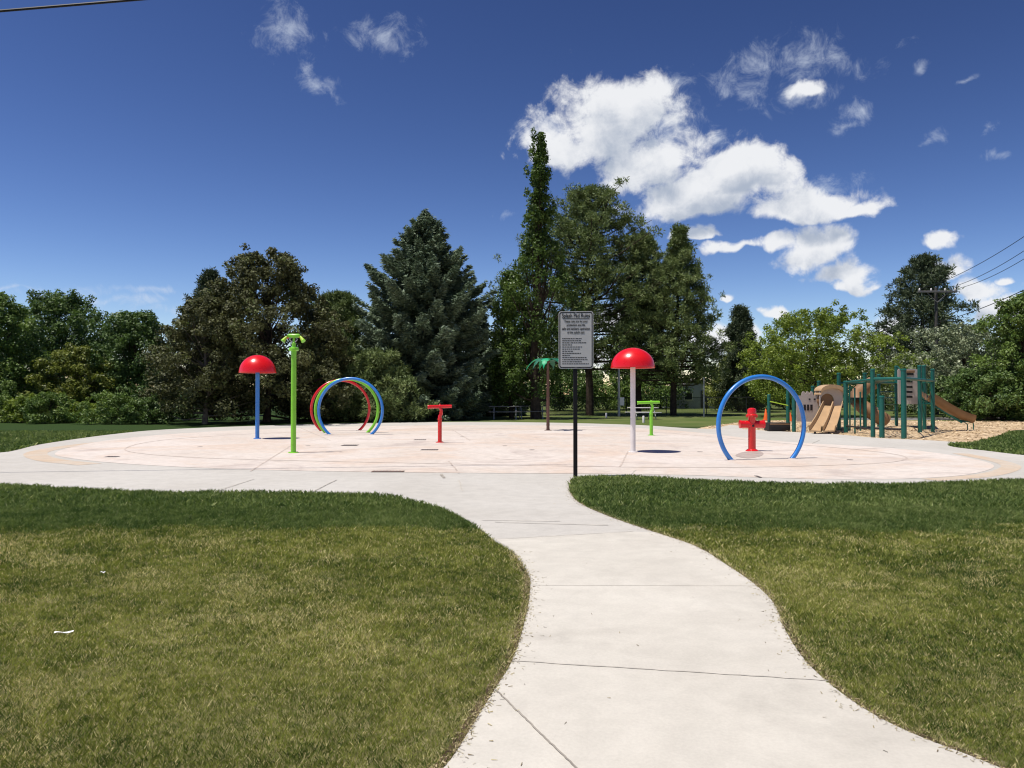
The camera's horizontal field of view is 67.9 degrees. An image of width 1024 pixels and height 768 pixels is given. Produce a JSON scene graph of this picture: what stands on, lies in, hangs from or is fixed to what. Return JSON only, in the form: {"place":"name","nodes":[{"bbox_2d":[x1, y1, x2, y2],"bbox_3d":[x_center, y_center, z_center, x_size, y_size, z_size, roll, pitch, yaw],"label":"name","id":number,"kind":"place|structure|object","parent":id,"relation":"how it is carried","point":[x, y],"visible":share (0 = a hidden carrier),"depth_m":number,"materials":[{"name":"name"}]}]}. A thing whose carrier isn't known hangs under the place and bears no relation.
{"place":"outdoors","nodes":[
{"label":"outdoors","id":0,"kind":"place"},
{"bbox_2d":[0,0,142,11],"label":"overhead wire","id":1,"kind":"object","parent":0,"point":[59,6],"visible":1,"depth_m":14.16,"materials":[{"name":"black"}]},
{"bbox_2d":[0,394,1023,767],"bbox_3d":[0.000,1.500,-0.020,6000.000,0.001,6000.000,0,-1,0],"label":"ground","id":2,"kind":"structure","parent":0,"point":[686,420],"depth_m":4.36,"materials":[{"name":"green plant"}]},
{"bbox_2d":[0,378,25,413],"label":"bush","id":3,"kind":"object","parent":2,"relation":"on","point":[3,397],"visible":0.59,"depth_m":40.60,"materials":[{"name":"green plant"}]},
{"bbox_2d":[0,393,50,422],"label":"bush","id":4,"kind":"object","parent":2,"relation":"on","point":[12,405],"visible":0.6,"depth_m":39.32,"materials":[{"name":"green plant"}]},
{"bbox_2d":[0,291,58,404],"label":"broadleaf tree","id":5,"kind":"object","parent":2,"relation":"on","point":[12,368],"visible":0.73,"depth_m":43.97,"materials":[{"name":"green plant"}]},
{"bbox_2d":[19,391,87,423],"bbox_3d":[-23.594,1.218,38.751,2.865,1.718,2.933,0,-1,0],"label":"bush","id":6,"kind":"object","parent":2,"relation":"on","point":[48,402],"visible":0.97,"depth_m":38.62,"materials":[{"name":"green plant"}]},
{"bbox_2d":[14,342,122,417],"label":"broadleaf tree","id":7,"kind":"object","parent":2,"relation":"on","point":[73,368],"visible":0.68,"depth_m":44.04,"materials":[{"name":"green plant"}]},
{"bbox_2d":[0,289,141,403],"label":"broadleaf tree","id":8,"kind":"object","parent":2,"relation":"on","point":[59,306],"visible":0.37,"depth_m":54.46,"materials":[{"name":"green plant"}]},
{"bbox_2d":[56,397,110,421],"bbox_3d":[-23.115,1.438,41.088,2.821,1.529,3.314,0,-1,0],"label":"bush","id":9,"kind":"object","parent":2,"relation":"on","point":[72,408],"visible":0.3,"depth_m":40.52,"materials":[{"name":"green plant"}]},
{"bbox_2d":[66,389,140,424],"bbox_3d":[-20.035,1.214,38.175,3.648,1.918,3.071,0,-1,0],"label":"bush","id":10,"kind":"object","parent":2,"relation":"on","point":[113,413],"visible":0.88,"depth_m":37.46,"materials":[{"name":"green plant"}]},
{"bbox_2d":[73,309,171,404],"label":"broadleaf tree","id":11,"kind":"object","parent":2,"relation":"on","point":[131,328],"visible":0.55,"depth_m":44.95,"materials":[{"name":"green plant"}]},
{"bbox_2d":[119,392,173,423],"bbox_3d":[-18.155,1.312,38.135,2.516,1.797,2.724,0,-1,0],"label":"bush","id":12,"kind":"object","parent":2,"relation":"on","point":[148,409],"visible":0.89,"depth_m":37.53,"materials":[{"name":"green plant"}]},
{"bbox_2d":[148,396,198,420],"bbox_3d":[-18.889,1.041,42.087,2.768,2.127,2.976,0,-1,0],"label":"bush","id":13,"kind":"object","parent":2,"relation":"on","point":[178,415],"visible":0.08,"depth_m":41.65,"materials":[{"name":"green plant"}]},
{"bbox_2d":[138,294,273,423],"bbox_3d":[-15.349,-1.226,37.472,6.726,6.552,6.328,0,-1,0],"label":"brown leaved tree","id":14,"kind":"object","parent":2,"relation":"on","point":[207,307],"visible":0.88,"depth_m":37.20,"materials":[{"name":"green plant"}]},
{"bbox_2d":[182,266,248,413],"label":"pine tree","id":15,"kind":"object","parent":2,"relation":"on","point":[207,275],"visible":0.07,"depth_m":51.48,"materials":[{"name":"green plant"}]},
{"bbox_2d":[138,243,355,421],"bbox_3d":[-13.997,-2.692,40.800,12.202,9.671,11.705,0,-1,0],"label":"brown leaved tree","id":16,"kind":"object","parent":2,"relation":"on","point":[298,296],"visible":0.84,"depth_m":39.52,"materials":[{"name":"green plant"}]},
{"bbox_2d":[271,341,350,419],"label":"pine tree","id":17,"kind":"object","parent":2,"relation":"on","point":[317,376],"visible":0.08,"depth_m":42.94,"materials":[{"name":"green plant"}]},
{"bbox_2d":[289,289,374,364],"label":"pine tree","id":18,"kind":"object","parent":2,"relation":"on","point":[340,302],"visible":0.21,"depth_m":49.01,"materials":[{"name":"green plant"}]},
{"bbox_2d":[327,345,439,422],"bbox_3d":[-7.686,0.169,42.032,7.674,4.744,5.445,-1,-1,44],"label":"bush","id":19,"kind":"object","parent":2,"relation":"on","point":[386,373],"visible":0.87,"depth_m":40.70,"materials":[{"name":"green plant"}]},
{"bbox_2d":[352,208,502,420],"bbox_3d":[-5.235,-4.170,46.011,9.435,13.007,10.625,0,-1,0],"label":"spruce tree","id":20,"kind":"object","parent":2,"relation":"on","point":[425,314],"visible":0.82,"depth_m":43.80,"materials":[{"name":"green plant"}]},
{"bbox_2d":[462,315,491,397],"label":"spruce tree","id":21,"kind":"object","parent":2,"relation":"on","point":[483,326],"visible":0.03,"depth_m":53.57,"materials":[{"name":"green plant"}]},
{"bbox_2d":[473,328,528,416],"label":"spruce tree","id":22,"kind":"object","parent":2,"relation":"on","point":[485,385],"visible":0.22,"depth_m":51.21,"materials":[{"name":"green plant"}]},
{"bbox_2d":[489,406,520,419],"bbox_3d":[-0.415,1.710,45.068,1.900,0.793,1.580,0,-1,0],"label":"picnic table","id":23,"kind":"object","parent":2,"relation":"on","point":[494,411],"visible":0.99,"depth_m":44.71,"materials":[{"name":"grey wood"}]},
{"bbox_2d":[10,320,1001,409],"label":"distant wood","id":24,"kind":"object","parent":2,"relation":"on","point":[887,408],"visible":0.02,"depth_m":73.71,"materials":[{"name":"green plant"}]},
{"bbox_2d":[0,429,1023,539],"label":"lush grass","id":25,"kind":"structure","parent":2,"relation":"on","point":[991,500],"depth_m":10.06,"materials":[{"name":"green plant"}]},
{"bbox_2d":[486,268,537,417],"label":"poplar tree","id":26,"kind":"object","parent":2,"relation":"on","point":[497,379],"visible":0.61,"depth_m":46.36,"materials":[{"name":"green plant"}]},
{"bbox_2d":[517,406,546,418],"bbox_3d":[1.159,1.726,46.350,1.900,0.793,1.580,0,-1,-6],"label":"picnic table","id":27,"kind":"object","parent":2,"relation":"on","point":[521,411],"visible":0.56,"depth_m":45.85,"materials":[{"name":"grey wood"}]},
{"bbox_2d":[494,127,587,418],"bbox_3d":[1.827,-6.708,46.148,5.634,17.800,5.621,0,-1,-10],"label":"poplar tree","id":28,"kind":"object","parent":2,"relation":"on","point":[534,247],"visible":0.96,"depth_m":45.76,"materials":[{"name":"green plant"}]},
{"bbox_2d":[524,355,608,410],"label":"background tree","id":29,"kind":"object","parent":2,"relation":"on","point":[567,386],"visible":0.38,"depth_m":66.26,"materials":[{"name":"green plant"}]},
{"bbox_2d":[559,311,592,476],"bbox_3d":[1.150,0.187,13.664,0.622,2.986,0.092,0,-1,4],"label":"rules sign","id":30,"kind":"object","parent":2,"relation":"in","point":[575,340],"visible":1,"depth_m":13.63,"materials":[{"name":"black"}]},
{"bbox_2d":[487,176,678,414],"bbox_3d":[5.682,-6.088,54.381,14.601,16.706,10.921,-1,-1,42],"label":"pine tree","id":31,"kind":"object","parent":2,"relation":"on","point":[591,242],"visible":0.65,"depth_m":52.06,"materials":[{"name":"green plant"}]},
{"bbox_2d":[617,344,623,415],"bbox_3d":[7.348,-0.257,51.117,0.500,4.859,0.280,0,-1,0],"label":"lamp post","id":32,"kind":"object","parent":2,"relation":"on","point":[620,401],"visible":0.69,"depth_m":51.06,"materials":[{"name":"grey metal"}]},
{"bbox_2d":[578,364,670,409],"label":"background tree","id":33,"kind":"object","parent":2,"relation":"on","point":[624,389],"visible":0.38,"depth_m":70.90,"materials":[{"name":"green plant"}]},
{"bbox_2d":[600,232,675,413],"bbox_3d":[9.562,-4.588,56.004,6.318,13.750,8.957,0,-1,0],"label":"pine tree","id":34,"kind":"object","parent":2,"relation":"on","point":[649,247],"visible":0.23,"depth_m":55.44,"materials":[{"name":"green plant"}]},
{"bbox_2d":[625,407,661,419],"bbox_3d":[7.798,1.750,45.247,1.710,0.718,1.580,0,-1,-11],"label":"picnic table","id":35,"kind":"object","parent":2,"relation":"on","point":[654,412],"visible":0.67,"depth_m":44.83,"materials":[{"name":"white paint"}]},
{"bbox_2d":[527,397,791,413],"bbox_3d":[10.250,1.638,57.983,27.560,1.350,0.060,0,-1,0],"label":"chain link fence","id":36,"kind":"object","parent":2,"relation":"on","point":[666,412],"visible":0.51,"depth_m":57.98,"materials":[{"name":"grey metal"}]},
{"bbox_2d":[641,368,693,408],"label":"background tree","id":37,"kind":"object","parent":2,"relation":"on","point":[660,387],"visible":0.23,"depth_m":76.88,"materials":[{"name":"green plant"}]},
{"bbox_2d":[605,222,747,415],"bbox_3d":[11.306,-4.614,53.643,8.633,13.739,11.613,-1,-1,41],"label":"pine tree","id":38,"kind":"object","parent":2,"relation":"on","point":[679,258],"visible":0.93,"depth_m":51.97,"materials":[{"name":"green plant"}]},
{"bbox_2d":[663,379,714,408],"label":"house","id":39,"kind":"structure","parent":2,"relation":"on","point":[697,391],"depth_m":77.98,"materials":[{"name":"grey"}]},
{"bbox_2d":[684,393,692,399],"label":"window frame","id":40,"kind":"structure","parent":39,"relation":"in","point":[688,394],"depth_m":77.90,"materials":[{"name":"white paint"}]},
{"bbox_2d":[701,391,708,407],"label":"door","id":41,"kind":"structure","parent":39,"relation":"in","point":[701,391],"depth_m":77.92,"materials":[{"name":"grey"}]},
{"bbox_2d":[703,377,704,416],"bbox_3d":[12.633,0.858,50.021,0.092,2.600,0.092,0,-1,-22],"label":"fence corner pole","id":42,"kind":"object","parent":2,"relation":"on","point":[703,396],"visible":1,"depth_m":49.99,"materials":[{"name":"grey metal"}]},
{"bbox_2d":[422,481,1008,767],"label":"grass clippings","id":43,"kind":"object","parent":2,"relation":"on","point":[806,661],"depth_m":4.13,"materials":[{"name":"plant"}]},
{"bbox_2d":[434,504,1005,767],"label":"soil edge","id":44,"kind":"object","parent":2,"relation":"on","point":[451,747],"visible":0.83,"depth_m":3.68,"materials":[{"name":"brown soil"}]},
{"bbox_2d":[711,303,770,411],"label":"pine tree","id":45,"kind":"object","parent":2,"relation":"on","point":[739,326],"visible":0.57,"depth_m":61.45,"materials":[{"name":"green plant"}]},
{"bbox_2d":[702,351,780,410],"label":"background tree","id":46,"kind":"object","parent":2,"relation":"on","point":[709,391],"visible":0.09,"depth_m":65.95,"materials":[{"name":"green plant"}]},
{"bbox_2d":[763,409,766,420],"bbox_3d":[14.367,1.732,43.027,0.360,0.662,0.360,0,-1,0],"label":"traffic cone","id":47,"kind":"object","parent":2,"relation":"on","point":[765,416],"visible":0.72,"depth_m":42.96,"materials":[{"name":"orange plastic"}]},
{"bbox_2d":[761,346,807,408],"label":"background tree","id":48,"kind":"object","parent":2,"relation":"on","point":[762,347],"visible":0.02,"depth_m":72.64,"materials":[{"name":"green plant"}]},
{"bbox_2d":[736,299,932,404],"bbox_3d":[20.441,-1.619,50.470,12.040,7.685,10.814,0,-1,0],"label":"bright green tree","id":49,"kind":"object","parent":2,"relation":"on","point":[828,354],"visible":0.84,"depth_m":48.40,"materials":[{"name":"green plant"}]},
{"bbox_2d":[698,420,1023,441],"bbox_3d":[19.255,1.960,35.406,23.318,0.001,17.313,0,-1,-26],"label":"wood chip bed","id":50,"kind":"object","parent":2,"relation":"on","point":[951,437],"visible":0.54,"depth_m":31.11,"materials":[{"name":"beige wood"}]},
{"bbox_2d":[764,365,976,438],"bbox_3d":[15.275,0.529,31.649,12.090,2.875,6.223,1,-1,-44],"label":"play structure","id":51,"kind":"object","parent":50,"relation":"on","point":[822,408],"visible":0.95,"depth_m":30.26,"materials":[{"name":"teal paint"}]},
{"bbox_2d":[850,251,989,387],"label":"pine tree","id":52,"kind":"object","parent":2,"relation":"on","point":[920,268],"visible":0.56,"depth_m":65.31,"materials":[{"name":"green plant"}]},
{"bbox_2d":[885,351,954,413],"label":"broadleaf tree","id":53,"kind":"object","parent":2,"relation":"on","point":[908,410],"visible":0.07,"depth_m":55.70,"materials":[{"name":"green plant"}]},
{"bbox_2d":[918,287,956,413],"bbox_3d":[31.854,-2.457,56.989,2.900,9.612,0.397,0,-1,0],"label":"utility pole","id":54,"kind":"object","parent":2,"relation":"on","point":[935,292],"visible":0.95,"depth_m":56.96,"materials":[{"name":"brown wood"}]},
{"bbox_2d":[921,237,1022,288],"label":"overhead wire","id":55,"kind":"object","parent":54,"relation":"attached to","point":[979,263],"visible":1,"depth_m":44.32,"materials":[{"name":"black metal"}]},
{"bbox_2d":[937,290,1023,322],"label":"overhead wire","id":56,"kind":"object","parent":54,"relation":"attached to","point":[983,307],"visible":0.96,"depth_m":46.75,"materials":[{"name":"black metal"}]},
{"bbox_2d":[946,251,1023,288],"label":"overhead wire","id":57,"kind":"object","parent":54,"relation":"attached to","point":[987,272],"visible":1,"depth_m":46.97,"materials":[{"name":"black"}]},
{"bbox_2d":[957,259,1023,288],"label":"overhead wire","id":58,"kind":"object","parent":54,"relation":"attached to","point":[995,274],"visible":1,"depth_m":46.98,"materials":[{"name":"black"}]},
{"bbox_2d":[875,317,1010,414],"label":"silver leaved tree","id":59,"kind":"object","parent":2,"relation":"on","point":[965,343],"visible":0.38,"depth_m":49.54,"materials":[{"name":"green plant"}]},
{"bbox_2d":[913,365,1023,420],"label":"broadleaf tree","id":60,"kind":"object","parent":2,"relation":"on","point":[970,383],"visible":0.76,"depth_m":42.41,"materials":[{"name":"green plant"}]},
{"bbox_2d":[966,291,1023,420],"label":"broadleaf tree","id":61,"kind":"object","parent":2,"relation":"on","point":[1011,339],"visible":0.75,"depth_m":42.82,"materials":[{"name":"green plant"}]},
{"bbox_2d":[0,422,1023,764],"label":"pavement","id":62,"kind":"structure","parent":0,"point":[496,506],"depth_m":13.23,"materials":[{"name":"concrete"}]},
{"bbox_2d":[221,440,818,524],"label":"apron joints","id":63,"kind":"object","parent":62,"relation":"on","point":[462,490],"visible":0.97,"depth_m":8.89,"materials":[{"name":"grey concrete"}]},
{"bbox_2d":[23,442,1020,480],"bbox_3d":[-1.519,1.722,18.017,24.848,0.001,7.568,0,-1,13],"label":"pavement band","id":64,"kind":"object","parent":62,"relation":"on","point":[1006,467],"visible":0.99,"depth_m":16.47,"materials":[{"name":"concrete"}]},
{"bbox_2d":[55,425,993,478],"bbox_3d":[-1.152,1.810,24.792,23.685,0.001,23.104,0,-1,0],"label":"splash pad","id":65,"kind":"object","parent":62,"relation":"on","point":[519,448],"visible":0.96,"depth_m":18.96,"materials":[{"name":"concrete"}]},
{"bbox_2d":[239,355,275,438],"bbox_3d":[-8.453,0.428,25.242,1.194,2.785,1.194,0,-1,0],"label":"water mushroom","id":66,"kind":"object","parent":65,"relation":"on","point":[257,365],"visible":1,"depth_m":25.02,"materials":[{"name":"blue paint"}]},
{"bbox_2d":[280,334,307,452],"bbox_3d":[-5.521,0.235,19.214,0.735,3.012,0.260,0,-1,0],"label":"water cannon pole","id":67,"kind":"object","parent":65,"relation":"on","point":[293,349],"visible":1,"depth_m":19.16,"materials":[{"name":"metal"}]},
{"bbox_2d":[310,380,370,430],"bbox_3d":[-6.912,0.872,30.661,2.403,2.141,0.187,0,-1,-20],"label":"water hoop","id":68,"kind":"object","parent":65,"relation":"on","point":[320,388],"visible":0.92,"depth_m":30.70,"materials":[{"name":"red paint"}]},
{"bbox_2d":[314,378,378,432],"bbox_3d":[-6.306,0.840,29.024,2.442,2.161,0.187,0,-1,-10],"label":"water hoop","id":69,"kind":"object","parent":65,"relation":"on","point":[362,383],"visible":0.76,"depth_m":29.06,"materials":[{"name":"paint"}]},
{"bbox_2d":[317,377,383,434],"bbox_3d":[-5.923,0.825,27.889,2.442,2.161,0.187,0,-1,0],"label":"water hoop","id":70,"kind":"object","parent":65,"relation":"on","point":[344,379],"visible":0.99,"depth_m":27.85,"materials":[{"name":"blue paint"}]},
{"bbox_2d":[371,471,403,471],"bbox_3d":[-2.372,1.670,14.537,0.620,0.010,0.220,0,-1,0],"label":"floor drain","id":71,"kind":"object","parent":65,"relation":"on","point":[387,471],"visible":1,"depth_m":14.46,"materials":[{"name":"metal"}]},
{"bbox_2d":[428,404,451,442],"bbox_3d":[-2.213,1.202,23.275,0.741,1.184,0.250,0,-1,0],"label":"water cannon","id":72,"kind":"object","parent":65,"relation":"on","point":[439,406],"visible":1,"depth_m":23.23,"materials":[{"name":"red paint"}]},
{"bbox_2d":[124,428,907,472],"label":"pad joints","id":73,"kind":"object","parent":65,"relation":"on","point":[492,464],"visible":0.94,"depth_m":16.92,"materials":[{"name":"grey concrete"}]},
{"bbox_2d":[526,358,558,430],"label":"metal palm tree","id":74,"kind":"object","parent":65,"relation":"on","point":[544,361],"visible":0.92,"depth_m":30.95,"materials":[{"name":"brown paint"}]},
{"bbox_2d":[611,348,654,452],"bbox_3d":[3.087,0.408,19.407,1.126,2.670,1.126,0,-1,0],"label":"water mushroom","id":75,"kind":"object","parent":65,"relation":"on","point":[632,359],"visible":1,"depth_m":19.23,"materials":[{"name":"white paint"}]},
{"bbox_2d":[637,400,659,435],"bbox_3d":[4.896,1.214,27.284,0.818,1.267,0.250,0,-1,0],"label":"water cannon","id":76,"kind":"object","parent":65,"relation":"on","point":[651,402],"visible":1,"depth_m":27.24,"materials":[{"name":"paint"}]},
{"bbox_2d":[736,451,762,457],"bbox_3d":[5.866,1.726,18.708,0.605,0.001,2.474,0,-1,24],"label":"damp patch","id":77,"kind":"object","parent":65,"relation":"on","point":[750,454],"visible":1,"depth_m":18.59,"materials":[{"name":"grey concrete"}]},
{"bbox_2d":[738,408,765,450],"bbox_3d":[6.250,1.185,19.801,0.650,1.127,0.328,0,-1,0],"label":"water hydrant","id":78,"kind":"object","parent":65,"relation":"on","point":[751,424],"visible":0.99,"depth_m":19.71,"materials":[{"name":"red paint"}]},
{"bbox_2d":[716,374,805,459],"bbox_3d":[5.691,0.772,17.313,2.314,1.983,0.187,0,-1,-15],"label":"water hoop","id":79,"kind":"object","parent":65,"relation":"on","point":[733,388],"visible":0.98,"depth_m":17.27,"materials":[{"name":"blue paint"}]},
{"bbox_2d":[0,0,1023,393],"label":"sky","id":80,"kind":"structure","parent":0,"point":[807,150],"materials":[{"name":"blue"}]},
{"bbox_2d":[444,532,999,767],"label":"path","id":81,"kind":"structure","parent":0,"point":[683,608],"depth_m":3.90,"materials":[{"name":"concrete"}]},
{"bbox_2d":[440,474,577,767],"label":"path crack","id":82,"kind":"object","parent":81,"relation":"on","point":[555,747],"visible":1,"depth_m":3.36,"materials":[{"name":"grey concrete"}]},
{"bbox_2d":[500,531,827,680],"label":"path joints","id":83,"kind":"object","parent":81,"relation":"on","point":[648,668],"visible":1,"depth_m":4.10,"materials":[{"name":"grey concrete"}]},
{"bbox_2d":[841,418,1015,419],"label":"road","id":84,"kind":"structure","parent":0,"point":[927,419],"depth_m":44.41,"materials":[{"name":"grey asphalt"}]}
]}

